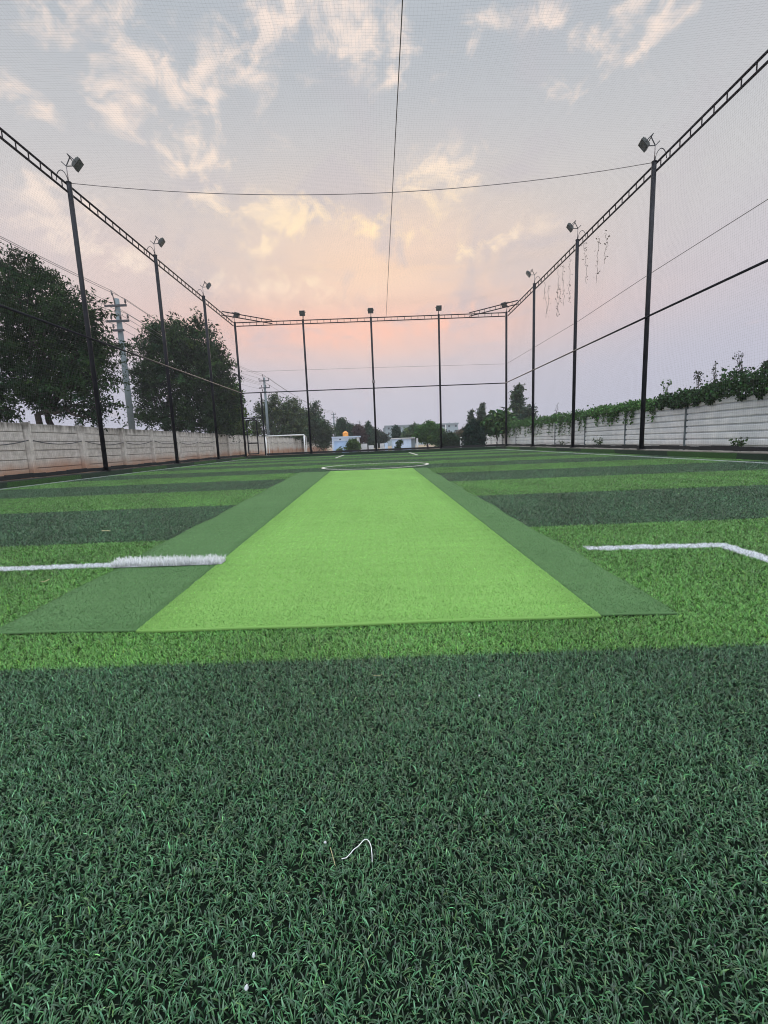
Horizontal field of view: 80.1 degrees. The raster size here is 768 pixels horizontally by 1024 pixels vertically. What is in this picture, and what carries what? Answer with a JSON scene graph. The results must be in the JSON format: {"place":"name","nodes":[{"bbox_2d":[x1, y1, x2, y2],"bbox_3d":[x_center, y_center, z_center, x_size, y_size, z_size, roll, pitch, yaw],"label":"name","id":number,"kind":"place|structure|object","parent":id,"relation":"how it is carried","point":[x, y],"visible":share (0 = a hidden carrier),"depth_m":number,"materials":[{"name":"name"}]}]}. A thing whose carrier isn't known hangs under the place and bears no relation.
{"place":"outdoors","nodes":[
{"label":"outdoors","id":0,"kind":"place"},
{"bbox_2d":[0,448,767,1023],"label":"turf base","id":1,"kind":"object","parent":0,"point":[196,985],"visible":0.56,"depth_m":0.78,"materials":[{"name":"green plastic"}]},
{"bbox_2d":[0,467,676,634],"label":"cricket mat","id":2,"kind":"object","parent":1,"relation":"on","point":[358,548],"visible":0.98,"depth_m":2.33,"materials":[{"name":"green carpet"}]},
{"bbox_2d":[110,553,225,567],"bbox_3d":[-1.250,0.278,2.643,0.682,0.058,0.162,-2,9,2],"label":"turf strip","id":3,"kind":"object","parent":2,"relation":"on","point":[174,560],"visible":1,"depth_m":2.62,"materials":[{"name":"white plastic"}]},
{"bbox_2d":[342,839,372,861],"bbox_3d":[-0.043,0.544,0.734,0.049,0.016,0.028,-2,9,0],"label":"white thread","id":4,"kind":"object","parent":1,"relation":"on","point":[358,846],"visible":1,"depth_m":0.73,"materials":[{"name":"fabric"}]},
{"bbox_2d":[0,449,767,571],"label":"pitch marking","id":5,"kind":"object","parent":1,"relation":"on","point":[745,552],"visible":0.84,"depth_m":2.70,"materials":[{"name":"white paint"}]},
{"bbox_2d":[0,0,767,444],"label":"sky","id":6,"kind":"structure","parent":0,"point":[370,87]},
{"bbox_2d":[316,432,687,453],"bbox_3d":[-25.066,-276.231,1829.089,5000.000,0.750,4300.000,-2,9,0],"label":"ground","id":7,"kind":"structure","parent":0,"point":[430,445],"depth_m":132.04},
{"bbox_2d":[0,240,132,431],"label":"leafy tree","id":8,"kind":"object","parent":7,"relation":"on","point":[10,288],"visible":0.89,"depth_m":17.71,"materials":[{"name":"green plant"}]},
{"bbox_2d":[104,291,134,428],"bbox_3d":[-15.566,-7.831,27.604,1.372,10.411,0.450,-2,9,0],"label":"power pole","id":9,"kind":"object","parent":7,"relation":"on","point":[130,416],"visible":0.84,"depth_m":27.29,"materials":[{"name":"concrete"}]},
{"bbox_2d":[0,236,109,289],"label":"power line","id":10,"kind":"object","parent":9,"relation":"attached to","point":[54,263],"visible":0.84,"depth_m":22.40,"materials":[{"name":"metal"}]},
{"bbox_2d":[0,238,122,297],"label":"power line","id":11,"kind":"object","parent":9,"relation":"attached to","point":[53,264],"visible":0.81,"depth_m":20.78,"materials":[{"name":"metal"}]},
{"bbox_2d":[0,456,246,488],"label":"kerb","id":12,"kind":"structure","parent":7,"relation":"on","point":[30,481],"depth_m":13.00,"materials":[{"name":"grey concrete"}]},
{"bbox_2d":[66,181,110,470],"bbox_3d":[-8.488,-5.141,13.117,0.200,7.904,0.150,-2,9,0],"label":"net post","id":13,"kind":"object","parent":12,"relation":"on","point":[86,315],"visible":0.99,"depth_m":13.03,"materials":[{"name":"black metal"}]},
{"bbox_2d":[56,153,83,180],"bbox_3d":[-8.617,-9.330,12.488,0.708,0.696,0.346,-4,9,-12],"label":"floodlight","id":14,"kind":"object","parent":13,"relation":"on","point":[77,162],"visible":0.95,"depth_m":12.46,"materials":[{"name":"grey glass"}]},
{"bbox_2d":[0,127,233,325],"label":"truss beam","id":15,"kind":"structure","parent":13,"relation":"attached to","point":[46,174],"depth_m":13.71,"materials":[{"name":"metal"}]},
{"bbox_2d":[0,143,244,480],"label":"side net","id":16,"kind":"object","parent":15,"relation":"hanging from","point":[28,475],"visible":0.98,"depth_m":13.87,"materials":[{"name":"black fabric"}]},
{"bbox_2d":[222,311,271,323],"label":"truss beam","id":17,"kind":"structure","parent":15,"relation":"attached to","point":[245,317],"depth_m":25.93,"materials":[{"name":"metal"}]},
{"bbox_2d":[0,304,241,393],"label":"rail","id":18,"kind":"object","parent":13,"relation":"attached to","point":[35,318],"visible":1,"depth_m":13.22,"materials":[{"name":"black metal"}]},
{"bbox_2d":[71,162,651,194],"bbox_3d":[-0.571,-9.087,12.627,16.019,0.534,0.018,-2,9,0],"label":"cross wire","id":19,"kind":"object","parent":13,"relation":"attached to","point":[360,193],"visible":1,"depth_m":12.65,"materials":[{"name":"black metal"}]},
{"bbox_2d":[153,254,178,463],"bbox_3d":[-8.555,-5.880,17.984,0.200,7.904,0.150,-2,9,0],"label":"net post","id":20,"kind":"object","parent":12,"relation":"on","point":[166,356],"visible":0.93,"depth_m":17.91,"materials":[{"name":"black metal"}]},
{"bbox_2d":[146,236,164,253],"bbox_3d":[-8.684,-10.068,17.356,0.708,0.696,0.346,-4,9,-12],"label":"floodlight","id":21,"kind":"object","parent":20,"relation":"on","point":[162,241],"visible":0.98,"depth_m":17.32,"materials":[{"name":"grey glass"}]},
{"bbox_2d":[202,295,219,458],"bbox_3d":[-8.621,-6.612,22.817,0.200,7.904,0.150,-2,9,0],"label":"net post","id":22,"kind":"object","parent":12,"relation":"on","point":[210,373],"visible":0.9,"depth_m":22.74,"materials":[{"name":"black metal"}]},
{"bbox_2d":[197,281,210,294],"bbox_3d":[-8.751,-10.801,22.188,0.708,0.696,0.346,-4,9,-12],"label":"floodlight","id":23,"kind":"object","parent":22,"relation":"on","point":[208,285],"visible":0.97,"depth_m":22.14,"materials":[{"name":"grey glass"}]},
{"bbox_2d":[234,322,246,455],"bbox_3d":[-8.688,-7.345,27.649,0.200,7.904,0.150,-2,9,0],"label":"net post","id":24,"kind":"object","parent":12,"relation":"on","point":[239,379],"visible":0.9,"depth_m":27.58,"materials":[{"name":"black metal"}]},
{"bbox_2d":[244,393,265,454],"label":"gate","id":25,"kind":"structure","parent":24,"relation":"attached to","point":[262,417],"depth_m":27.98,"materials":[{"name":"black metal"}]},
{"bbox_2d":[0,422,326,480],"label":"precast wall","id":26,"kind":"structure","parent":7,"relation":"on","point":[154,449],"depth_m":18.10,"materials":[{"name":"concrete"}]},
{"bbox_2d":[0,440,292,445],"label":"wall cable","id":27,"kind":"object","parent":26,"relation":"attached to","point":[115,444],"depth_m":18.62,"materials":[{"name":"metal"}]},
{"bbox_2d":[121,306,245,441],"bbox_3d":[-13.983,-8.718,32.021,8.467,10.312,6.573,-2,9,0],"label":"leafy tree","id":28,"kind":"object","parent":7,"relation":"on","point":[144,384],"visible":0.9,"depth_m":30.80,"materials":[{"name":"green plant"}]},
{"bbox_2d":[211,380,254,436],"bbox_3d":[-12.929,-7.738,39.108,3.783,6.935,3.289,-2,9,0],"label":"leafy tree","id":29,"kind":"object","parent":7,"relation":"on","point":[240,424],"visible":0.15,"depth_m":38.96,"materials":[{"name":"green plant"}]},
{"bbox_2d":[259,375,269,435],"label":"power pole","id":30,"kind":"object","parent":7,"relation":"on","point":[266,411],"visible":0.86,"depth_m":58.62,"materials":[{"name":"concrete"}]},
{"bbox_2d":[248,392,307,440],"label":"leafy tree","id":31,"kind":"object","parent":7,"relation":"on","point":[280,415],"visible":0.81,"depth_m":60.33,"materials":[{"name":"green plant"}]},
{"bbox_2d":[265,434,306,455],"bbox_3d":[-8.517,-5.720,40.026,3.412,2.026,1.195,-2,9,0],"label":"goal frame","id":32,"kind":"object","parent":7,"relation":"on","point":[304,436],"visible":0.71,"depth_m":39.35,"materials":[{"name":"white paint"}]},
{"bbox_2d":[298,400,338,451],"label":"leafy tree","id":33,"kind":"object","parent":7,"relation":"on","point":[321,439],"visible":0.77,"depth_m":66.18,"materials":[{"name":"green plant"}]},
{"bbox_2d":[333,417,356,436],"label":"leafy tree","id":34,"kind":"object","parent":7,"relation":"on","point":[346,426],"visible":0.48,"depth_m":82.78,"materials":[{"name":"green plant"}]},
{"bbox_2d":[331,436,360,450],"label":"blue shed","id":35,"kind":"structure","parent":7,"relation":"on","point":[337,445],"depth_m":54.23,"materials":[{"name":"paint"}]},
{"bbox_2d":[343,438,361,449],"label":"bush","id":36,"kind":"object","parent":7,"relation":"on","point":[352,442],"visible":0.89,"depth_m":49.25,"materials":[{"name":"green plant"}]},
{"bbox_2d":[351,423,369,443],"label":"leafy tree","id":37,"kind":"object","parent":7,"relation":"on","point":[357,432],"visible":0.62,"depth_m":73.09,"materials":[{"name":"green plant"}]},
{"bbox_2d":[363,420,374,448],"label":"conifer","id":38,"kind":"object","parent":7,"relation":"on","point":[370,432],"visible":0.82,"depth_m":78.35,"materials":[{"name":"green plant"}]},
{"bbox_2d":[361,443,383,451],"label":"wall","id":39,"kind":"structure","parent":7,"relation":"on","point":[363,446],"depth_m":57.43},
{"bbox_2d":[246,446,504,458],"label":"kerb","id":40,"kind":"structure","parent":7,"relation":"on","point":[376,452],"depth_m":28.20,"materials":[{"name":"grey concrete"}]},
{"bbox_2d":[302,319,312,453],"bbox_3d":[-4.657,-7.510,27.679,0.200,7.904,0.150,-2,9,0],"label":"net post","id":41,"kind":"object","parent":40,"relation":"on","point":[307,386],"visible":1,"depth_m":27.61,"materials":[{"name":"black metal"}]},
{"bbox_2d":[299,310,304,317],"bbox_3d":[-4.821,-11.620,27.101,0.367,0.528,0.540,-2,9,0],"label":"floodlight","id":42,"kind":"object","parent":41,"relation":"on","point":[301,313],"visible":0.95,"depth_m":26.88,"materials":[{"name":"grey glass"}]},
{"bbox_2d":[236,312,504,326],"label":"truss beam","id":43,"kind":"structure","parent":41,"relation":"attached to","point":[372,317],"depth_m":27.20,"materials":[{"name":"metal"}]},
{"bbox_2d":[238,317,504,455],"bbox_3d":[-0.625,-7.584,27.779,16.142,7.681,0.081,-2,9,0],"label":"end net","id":44,"kind":"object","parent":43,"relation":"hanging from","point":[408,448],"visible":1,"depth_m":27.98,"materials":[{"name":"black fabric"}]},
{"bbox_2d":[386,0,402,311],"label":"ridge rope","id":45,"kind":"object","parent":43,"relation":"attached to","point":[395,128],"visible":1,"depth_m":9.95,"materials":[{"name":"fabric"}]},
{"bbox_2d":[0,0,767,324],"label":"roof net","id":46,"kind":"object","parent":45,"relation":"hanging from","point":[169,188],"visible":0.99,"depth_m":11.14,"materials":[{"name":"black fabric"}]},
{"bbox_2d":[253,364,487,371],"bbox_3d":[-0.667,-8.699,27.584,15.937,0.132,0.014,-2,9,0],"label":"net wire","id":47,"kind":"object","parent":41,"relation":"attached to","point":[374,367],"visible":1,"depth_m":27.58,"materials":[{"name":"black metal"}]},
{"bbox_2d":[242,383,504,393],"bbox_3d":[-0.619,-7.501,27.660,15.937,0.060,0.060,-2,9,0],"label":"rail","id":48,"kind":"object","parent":41,"relation":"attached to","point":[373,388],"visible":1,"depth_m":27.64,"materials":[{"name":"black metal"}]},
{"bbox_2d":[370,317,376,450],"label":"net post","id":49,"kind":"object","parent":40,"relation":"on","point":[373,383],"visible":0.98,"depth_m":27.66,"materials":[{"name":"black metal"}]},
{"bbox_2d":[438,314,442,448],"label":"net post","id":50,"kind":"object","parent":40,"relation":"on","point":[440,381],"visible":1,"depth_m":27.68,"materials":[{"name":"black metal"}]},
{"bbox_2d":[435,305,441,313],"bbox_3d":[3.241,-11.949,27.161,0.367,0.528,0.540,-2,9,0],"label":"floodlight","id":51,"kind":"object","parent":50,"relation":"on","point":[438,308],"visible":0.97,"depth_m":26.94,"materials":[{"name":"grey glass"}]},
{"bbox_2d":[372,427,389,447],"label":"leafy tree","id":52,"kind":"object","parent":7,"relation":"on","point":[381,436],"visible":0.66,"depth_m":80.08,"materials":[{"name":"green plant"}]},
{"bbox_2d":[390,424,402,438],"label":"slim tree","id":53,"kind":"object","parent":7,"relation":"on","point":[396,428],"visible":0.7,"depth_m":68.64,"materials":[{"name":"green plant"}]},
{"bbox_2d":[394,440,402,447],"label":"bush","id":54,"kind":"object","parent":7,"relation":"on","point":[399,444],"visible":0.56,"depth_m":45.45,"materials":[{"name":"green plant"}]},
{"bbox_2d":[384,437,417,449],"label":"block building","id":55,"kind":"structure","parent":7,"relation":"on","point":[406,441],"depth_m":51.45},
{"bbox_2d":[400,423,416,440],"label":"leafy tree","id":56,"kind":"object","parent":7,"relation":"on","point":[409,431],"visible":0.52,"depth_m":64.64,"materials":[{"name":"green plant"}]},
{"bbox_2d":[383,422,457,445],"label":"apartment block","id":57,"kind":"structure","parent":7,"relation":"on","point":[450,427],"depth_m":187.22,"materials":[{"name":"white paint"}]},
{"bbox_2d":[411,419,445,446],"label":"leafy tree","id":58,"kind":"object","parent":7,"relation":"on","point":[422,434],"visible":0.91,"depth_m":53.73,"materials":[{"name":"green plant"}]},
{"bbox_2d":[435,429,460,446],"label":"bush","id":59,"kind":"object","parent":7,"relation":"on","point":[450,439],"visible":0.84,"depth_m":47.12,"materials":[{"name":"green plant"}]},
{"bbox_2d":[453,425,465,436],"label":"bush","id":60,"kind":"object","parent":7,"relation":"on","point":[458,432],"visible":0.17,"depth_m":50.89,"materials":[{"name":"green plant"}]},
{"bbox_2d":[466,408,475,423],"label":"slim tree","id":61,"kind":"object","parent":7,"relation":"on","point":[471,416],"visible":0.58,"depth_m":58.84,"materials":[{"name":"green plant"}]},
{"bbox_2d":[458,418,487,447],"bbox_3d":[6.976,-5.850,35.456,2.317,2.905,2.558,-2,9,0],"label":"round tree","id":62,"kind":"object","parent":7,"relation":"on","point":[474,432],"visible":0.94,"depth_m":35.08,"materials":[{"name":"green plant"}]},
{"bbox_2d":[475,402,486,421],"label":"slim tree","id":63,"kind":"object","parent":7,"relation":"on","point":[481,411],"visible":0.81,"depth_m":58.69,"materials":[{"name":"green plant"}]},
{"bbox_2d":[480,407,517,443],"bbox_3d":[8.999,-6.578,36.543,2.884,3.640,2.873,-10,12,-42],"label":"bush","id":64,"kind":"object","parent":7,"relation":"on","point":[498,423],"visible":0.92,"depth_m":35.94,"materials":[{"name":"green plant"}]},
{"bbox_2d":[508,382,526,413],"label":"leafy tree","id":65,"kind":"object","parent":7,"relation":"on","point":[519,397],"visible":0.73,"depth_m":44.83,"materials":[{"name":"green plant"}]},
{"bbox_2d":[509,403,538,420],"bbox_3d":[11.508,-7.371,39.668,3.818,4.084,3.064,-2,9,0],"label":"bush","id":66,"kind":"object","parent":7,"relation":"on","point":[522,414],"visible":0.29,"depth_m":38.82,"materials":[{"name":"green plant"}]},
{"bbox_2d":[591,437,602,444],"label":"weed sprig","id":67,"kind":"object","parent":7,"relation":"on","point":[600,440],"visible":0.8,"depth_m":20.41,"materials":[{"name":"green plant"}]},
{"bbox_2d":[485,393,767,451],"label":"wall","id":68,"kind":"structure","parent":7,"relation":"on","point":[617,434],"depth_m":15.54,"materials":[{"name":"paint"}]},
{"bbox_2d":[492,405,588,437],"bbox_3d":[9.868,-5.912,31.838,1.504,1.568,19.304,-2,9,0],"label":"creeper","id":69,"kind":"object","parent":68,"relation":"hanging from","point":[538,421],"visible":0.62,"depth_m":27.16,"materials":[{"name":"green plant"}]},
{"bbox_2d":[580,397,658,426],"bbox_3d":[10.079,-4.220,19.542,1.280,1.081,5.803,-2,9,0],"label":"creeper","id":70,"kind":"object","parent":68,"relation":"on","point":[620,407],"visible":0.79,"depth_m":19.23,"materials":[{"name":"green plant"}]},
{"bbox_2d":[649,362,767,410],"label":"creeper","id":71,"kind":"object","parent":68,"relation":"on","point":[749,382],"visible":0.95,"depth_m":13.29,"materials":[{"name":"green plant"}]},
{"bbox_2d":[660,379,671,393],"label":"weed sprig","id":72,"kind":"object","parent":71,"relation":"on","point":[668,385],"visible":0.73,"depth_m":16.41,"materials":[{"name":"green plant"}]},
{"bbox_2d":[693,370,703,387],"bbox_3d":[10.204,-4.323,14.816,0.321,0.585,0.271,2,10,27],"label":"weed sprig","id":73,"kind":"object","parent":71,"relation":"on","point":[698,377],"visible":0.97,"depth_m":14.80,"materials":[{"name":"green plant"}]},
{"bbox_2d":[712,361,718,382],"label":"weed sprig","id":74,"kind":"object","parent":71,"relation":"on","point":[713,369],"visible":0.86,"depth_m":14.05,"materials":[{"name":"green plant"}]},
{"bbox_2d":[732,351,743,374],"bbox_3d":[10.158,-4.212,13.118,0.291,0.794,0.338,4,11,35],"label":"weed sprig","id":75,"kind":"object","parent":71,"relation":"on","point":[741,356],"visible":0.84,"depth_m":13.03,"materials":[{"name":"green plant"}]},
{"bbox_2d":[759,360,767,373],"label":"weed sprig","id":76,"kind":"object","parent":71,"relation":"on","point":[764,362],"visible":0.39,"depth_m":12.21,"materials":[{"name":"green plant"}]},
{"bbox_2d":[505,446,767,460],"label":"kerb","id":77,"kind":"structure","parent":7,"relation":"on","point":[743,455],"depth_m":12.36,"materials":[{"name":"concrete"}]},
{"bbox_2d":[505,312,506,445],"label":"net post","id":78,"kind":"object","parent":77,"relation":"on","point":[505,378],"visible":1,"depth_m":27.71,"materials":[{"name":"black metal"}]},
{"bbox_2d":[530,283,535,446],"bbox_3d":[7.502,-7.272,22.938,0.200,7.904,0.150,-2,9,0],"label":"net post","id":79,"kind":"object","parent":77,"relation":"on","point":[533,366],"visible":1,"depth_m":22.86,"materials":[{"name":"black metal"}]},
{"bbox_2d":[526,269,540,282],"bbox_3d":[7.298,-11.458,22.309,0.708,0.696,0.346,-1,9,11],"label":"floodlight","id":80,"kind":"object","parent":79,"relation":"on","point":[528,274],"visible":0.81,"depth_m":22.26,"materials":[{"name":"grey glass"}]},
{"bbox_2d":[505,259,767,382],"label":"rail","id":81,"kind":"object","parent":79,"relation":"attached to","point":[720,282],"visible":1,"depth_m":12.16,"materials":[{"name":"black metal"}]},
{"bbox_2d":[569,239,578,447],"bbox_3d":[7.568,-6.539,18.106,0.200,7.904,0.150,-2,9,0],"label":"net post","id":82,"kind":"object","parent":77,"relation":"on","point":[575,340],"visible":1,"depth_m":18.04,"materials":[{"name":"black metal"}]},
{"bbox_2d":[566,220,585,238],"bbox_3d":[7.364,-10.725,17.476,0.708,0.696,0.346,-1,9,11],"label":"floodlight","id":83,"kind":"object","parent":82,"relation":"on","point":[569,227],"visible":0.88,"depth_m":17.44,"materials":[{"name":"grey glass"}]},
{"bbox_2d":[639,160,656,449],"bbox_3d":[7.635,-5.801,13.238,0.200,7.904,0.150,-2,9,0],"label":"net post","id":84,"kind":"object","parent":77,"relation":"on","point":[648,294],"visible":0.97,"depth_m":13.15,"materials":[{"name":"black metal"}]},
{"bbox_2d":[508,49,767,315],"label":"truss beam","id":85,"kind":"structure","parent":84,"relation":"attached to","point":[763,55],"depth_m":11.89,"materials":[{"name":"metal"}]},
{"bbox_2d":[470,300,517,315],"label":"truss beam","id":86,"kind":"structure","parent":85,"relation":"attached to","point":[494,309],"depth_m":26.08,"materials":[{"name":"metal"}]},
{"bbox_2d":[507,62,767,450],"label":"side net","id":87,"kind":"object","parent":85,"relation":"hanging from","point":[696,447],"visible":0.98,"depth_m":12.75,"materials":[{"name":"black fabric"}]},
{"bbox_2d":[594,238,600,282],"bbox_3d":[7.497,-8.865,16.044,0.220,1.479,0.319,3,10,31],"label":"dry creeper","id":88,"kind":"object","parent":87,"relation":"hanging from","point":[597,257],"visible":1,"depth_m":16.09,"materials":[{"name":"brown plant"}]},
{"bbox_2d":[508,199,767,362],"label":"net wire","id":89,"kind":"object","parent":84,"relation":"attached to","point":[662,265],"visible":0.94,"depth_m":12.00,"materials":[{"name":"black metal"}]},
{"bbox_2d":[638,133,666,159],"bbox_3d":[7.431,-9.987,12.608,0.708,0.696,0.346,-1,9,11],"label":"floodlight","id":90,"kind":"object","parent":84,"relation":"on","point":[643,140],"visible":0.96,"depth_m":12.57,"materials":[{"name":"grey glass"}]},
{"bbox_2d":[729,437,747,446],"bbox_3d":[9.819,-1.856,12.650,0.329,0.458,0.732,1,9,20],"label":"weed sprig","id":91,"kind":"object","parent":7,"relation":"on","point":[739,444],"visible":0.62,"depth_m":12.54,"materials":[{"name":"green plant"}]}
]}

